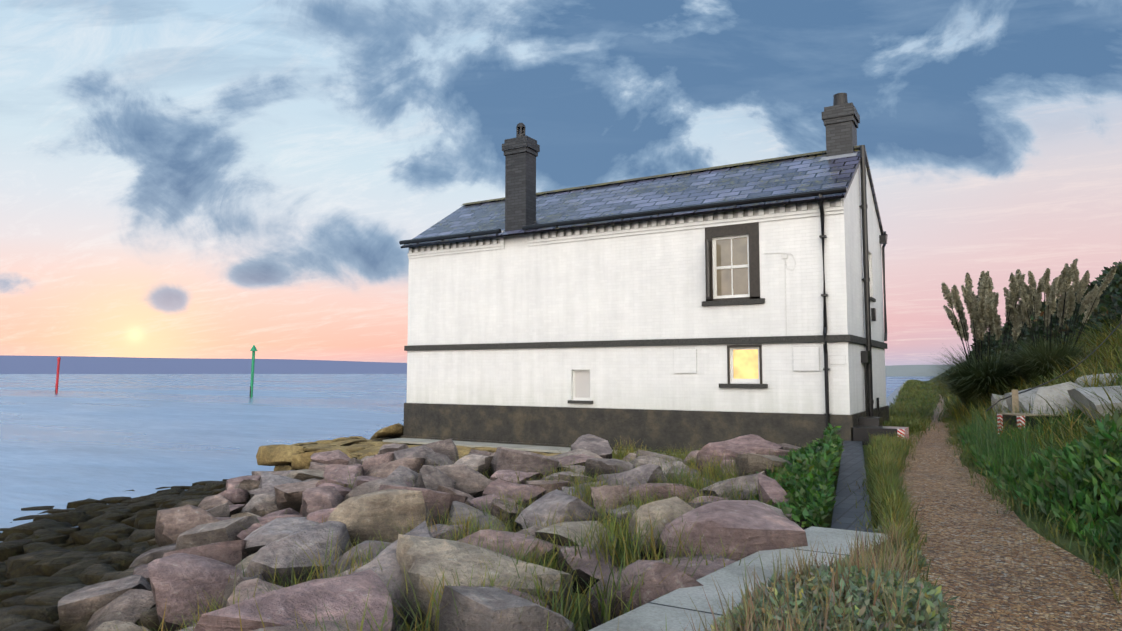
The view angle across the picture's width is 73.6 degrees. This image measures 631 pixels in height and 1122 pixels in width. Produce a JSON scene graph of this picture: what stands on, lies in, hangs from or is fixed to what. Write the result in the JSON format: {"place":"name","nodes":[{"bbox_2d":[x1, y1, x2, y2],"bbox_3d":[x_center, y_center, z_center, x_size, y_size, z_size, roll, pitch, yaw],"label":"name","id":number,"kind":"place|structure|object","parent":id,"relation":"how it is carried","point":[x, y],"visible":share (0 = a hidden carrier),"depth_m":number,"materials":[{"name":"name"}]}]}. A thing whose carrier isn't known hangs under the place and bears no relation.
{"place":"outdoors","nodes":[
{"label":"outdoors","id":0,"kind":"place"},
{"bbox_2d":[0,355,406,373],"bbox_3d":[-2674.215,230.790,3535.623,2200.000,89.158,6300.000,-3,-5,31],"label":"isle of wight","id":1,"kind":"object","parent":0,"point":[11,364],"visible":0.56,"depth_m":4054.93,"materials":[{"name":"blue"}]},
{"bbox_2d":[256,423,561,470],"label":"quay stone blocks","id":2,"kind":"structure","parent":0,"point":[283,457],"depth_m":18.16,"materials":[{"name":"beige stone"}]},
{"bbox_2d":[612,445,689,459],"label":"grass","id":3,"kind":"structure","parent":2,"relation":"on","point":[621,455],"depth_m":15.54,"materials":[{"name":"plant"}]},
{"bbox_2d":[0,374,933,541],"bbox_3d":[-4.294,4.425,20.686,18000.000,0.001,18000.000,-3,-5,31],"label":"sea","id":4,"kind":"structure","parent":0,"point":[77,437],"depth_m":41.46,"materials":[{"name":"blue liquid"}]},
{"bbox_2d":[55,357,60,392],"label":"red channel marker","id":5,"kind":"object","parent":4,"relation":"in","point":[57,374],"visible":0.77,"depth_m":106.48,"materials":[{"name":"red metal"}]},
{"bbox_2d":[249,345,256,397],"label":"green channel marker","id":6,"kind":"object","parent":4,"relation":"in","point":[253,349],"visible":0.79,"depth_m":86.75,"materials":[{"name":"green metal"}]},
{"bbox_2d":[349,438,680,458],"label":"concrete slab","id":7,"kind":"structure","parent":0,"point":[414,441],"depth_m":18.45,"materials":[{"name":"grey concrete"}]},
{"bbox_2d":[0,0,1121,365],"label":"sky","id":8,"kind":"structure","parent":0,"point":[203,179],"materials":[{"name":"blue"}]},
{"bbox_2d":[64,362,1121,630],"bbox_3d":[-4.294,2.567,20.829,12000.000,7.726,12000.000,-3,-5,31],"label":"terrain","id":9,"kind":"structure","parent":0,"point":[1022,518],"depth_m":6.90,"materials":[{"name":"green plant"}]},
{"bbox_2d":[0,479,227,630],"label":"seaweed-covered rocks","id":10,"kind":"object","parent":9,"relation":"on","point":[43,571],"visible":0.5,"depth_m":10.76,"materials":[{"name":"black stone"}]},
{"bbox_2d":[58,434,834,630],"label":"armour rock","id":11,"kind":"object","parent":9,"relation":"on","point":[208,544],"visible":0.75,"depth_m":6.88,"materials":[{"name":"stone"}]},
{"bbox_2d":[115,438,806,630],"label":"grass tufts","id":12,"kind":"object","parent":9,"relation":"on","point":[627,554],"visible":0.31,"depth_m":5.82,"materials":[{"name":"green plant"}]},
{"bbox_2d":[406,165,886,414],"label":"house walls","id":13,"kind":"structure","parent":9,"relation":"on","point":[642,280],"depth_m":17.45,"materials":[{"name":"white paint"}]},
{"bbox_2d":[401,148,860,247],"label":"roof slope","id":14,"kind":"structure","parent":13,"relation":"on","point":[813,172],"depth_m":18.42,"materials":[{"name":"grey tile"}]},
{"bbox_2d":[502,123,539,230],"bbox_3d":[-1.053,-3.578,19.596,0.790,2.950,0.610,-3,-5,31],"label":"chimney","id":15,"kind":"object","parent":14,"relation":"on","point":[521,150],"visible":0.98,"depth_m":19.39,"materials":[{"name":"grey brick"}]},
{"bbox_2d":[462,145,860,204],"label":"ridge tiles","id":16,"kind":"object","parent":14,"relation":"on","point":[763,160],"visible":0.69,"depth_m":19.82,"materials":[{"name":"grey tile"}]},
{"bbox_2d":[820,152,856,160],"bbox_3d":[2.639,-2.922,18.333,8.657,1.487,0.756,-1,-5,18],"label":"lead flashing","id":17,"kind":"object","parent":14,"relation":"on","point":[838,156],"visible":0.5,"depth_m":17.35,"materials":[{"name":"grey metal"}]},
{"bbox_2d":[822,93,859,156],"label":"chimney gable","id":18,"kind":"structure","parent":14,"relation":"on","point":[841,118],"depth_m":17.51,"materials":[{"name":"grey brick"}]},
{"bbox_2d":[399,145,887,429],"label":"gutters and downpipes","id":19,"kind":"object","parent":13,"relation":"attached to","point":[866,357],"visible":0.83,"depth_m":16.64,"materials":[{"name":"black paint"}]},
{"bbox_2d":[401,215,888,453],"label":"wall trim","id":20,"kind":"structure","parent":13,"relation":"attached to","point":[569,426],"depth_m":17.11,"materials":[{"name":"black paint"}]},
{"bbox_2d":[573,234,870,400],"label":"house windows","id":21,"kind":"structure","parent":13,"relation":"in","point":[731,265],"depth_m":16.35,"materials":[{"name":"white glass"}]},
{"bbox_2d":[764,253,795,335],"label":"cable","id":22,"kind":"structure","parent":13,"relation":"attached to","point":[785,256],"depth_m":15.67,"materials":[{"name":"white paint"}]},
{"bbox_2d":[865,151,883,234],"bbox_3d":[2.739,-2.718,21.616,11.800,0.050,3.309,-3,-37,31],"label":"bargeboard","id":23,"kind":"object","parent":13,"relation":"on","point":[874,197],"depth_m":18.54,"materials":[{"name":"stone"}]},
{"bbox_2d":[588,441,889,630],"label":"stone sea wall","id":24,"kind":"structure","parent":9,"relation":"on","point":[659,613],"depth_m":4.86,"materials":[{"name":"concrete"}]},
{"bbox_2d":[617,514,931,630],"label":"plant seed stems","id":25,"kind":"object","parent":9,"relation":"on","point":[886,555],"visible":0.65,"depth_m":3.26,"materials":[{"name":"beige plant"}]},
{"bbox_2d":[724,423,844,526],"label":"plant leaves","id":26,"kind":"object","parent":9,"relation":"on","point":[819,462],"visible":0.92,"depth_m":7.67,"materials":[{"name":"green plant"}]},
{"bbox_2d":[710,519,958,630],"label":"sea purslane","id":27,"kind":"object","parent":9,"relation":"on","point":[930,613],"visible":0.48,"depth_m":3.21,"materials":[{"name":"green plant"}]},
{"bbox_2d":[785,430,931,630],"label":"grass strip","id":28,"kind":"object","parent":9,"relation":"on","point":[891,501],"depth_m":7.67,"materials":[{"name":"green plant"}]},
{"bbox_2d":[851,416,908,444],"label":"steps","id":29,"kind":"structure","parent":9,"relation":"on","point":[865,428],"depth_m":14.69,"materials":[{"name":"black paint"}]},
{"bbox_2d":[886,382,904,406],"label":"promenade paving","id":30,"kind":"structure","parent":9,"relation":"on","point":[890,397],"depth_m":44.69,"materials":[{"name":"grey concrete"}]},
{"bbox_2d":[883,379,942,432],"bbox_3d":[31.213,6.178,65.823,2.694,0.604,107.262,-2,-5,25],"label":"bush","id":31,"kind":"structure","parent":9,"relation":"on","point":[909,404],"depth_m":27.89,"materials":[{"name":"green plant"}]},
{"bbox_2d":[895,342,1037,414],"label":"pampas grass leaves","id":32,"kind":"object","parent":9,"relation":"on","point":[968,381],"visible":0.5,"depth_m":20.73,"materials":[{"name":"green plant"}]},
{"bbox_2d":[952,295,1034,370],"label":"pampas grass stems","id":33,"kind":"object","parent":32,"relation":"on","point":[977,346],"visible":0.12,"depth_m":21.35,"materials":[{"name":"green plant"}]},
{"bbox_2d":[941,269,1050,341],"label":"pampas grass plumes","id":34,"kind":"object","parent":33,"relation":"attached to","point":[982,311],"visible":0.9,"depth_m":21.06,"materials":[{"name":"beige plant"}]},
{"bbox_2d":[952,396,1094,476],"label":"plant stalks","id":35,"kind":"object","parent":9,"relation":"on","point":[975,434],"visible":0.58,"depth_m":11.15,"materials":[{"name":"green plant"}]},
{"bbox_2d":[930,306,1121,508],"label":"bank grass","id":36,"kind":"structure","parent":9,"relation":"on","point":[1107,356],"depth_m":15.92,"materials":[{"name":"green plant"}]},
{"bbox_2d":[997,413,1071,433],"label":"striped barrier","id":37,"kind":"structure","parent":9,"relation":"on","point":[1002,416],"depth_m":13.09,"materials":[{"name":"white paint"}]},
{"bbox_2d":[971,330,1102,387],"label":"pampas grass leaves","id":38,"kind":"object","parent":9,"relation":"on","point":[1031,364],"visible":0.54,"depth_m":18.91,"materials":[{"name":"green plant"}]},
{"bbox_2d":[1027,282,1096,353],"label":"pampas grass stems","id":39,"kind":"object","parent":38,"relation":"on","point":[1030,326],"visible":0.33,"depth_m":19.19,"materials":[{"name":"green plant"}]},
{"bbox_2d":[1019,258,1116,326],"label":"pampas grass plumes","id":40,"kind":"object","parent":39,"relation":"attached to","point":[1070,274],"visible":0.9,"depth_m":19.10,"materials":[{"name":"beige plant"}]},
{"bbox_2d":[955,361,1121,564],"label":"shrubs","id":41,"kind":"object","parent":9,"relation":"on","point":[1059,481],"visible":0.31,"depth_m":6.97,"materials":[{"name":"green plant"}]},
{"bbox_2d":[966,259,1121,361],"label":"hedge","id":42,"kind":"object","parent":9,"relation":"on","point":[1110,297],"visible":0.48,"depth_m":28.98,"materials":[{"name":"green plant"}]},
{"bbox_2d":[986,315,1121,412],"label":"rope fence posts","id":43,"kind":"object","parent":9,"relation":"on","point":[1015,398],"visible":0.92,"depth_m":14.51,"materials":[{"name":"brown"}]},
{"bbox_2d":[991,373,1121,421],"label":"bank boulders","id":44,"kind":"object","parent":9,"relation":"on","point":[1075,393],"visible":0.33,"depth_m":13.34,"materials":[{"name":"grey stone"}]},
{"bbox_2d":[885,365,955,376],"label":"shore land","id":45,"kind":"structure","parent":0,"point":[900,370],"depth_m":666.58,"materials":[{"name":"grey"}]},
{"bbox_2d":[893,391,1121,630],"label":"gravel path","id":46,"kind":"structure","parent":0,"point":[1000,570],"depth_m":5.42,"materials":[{"name":"brown gravel"}]}
]}

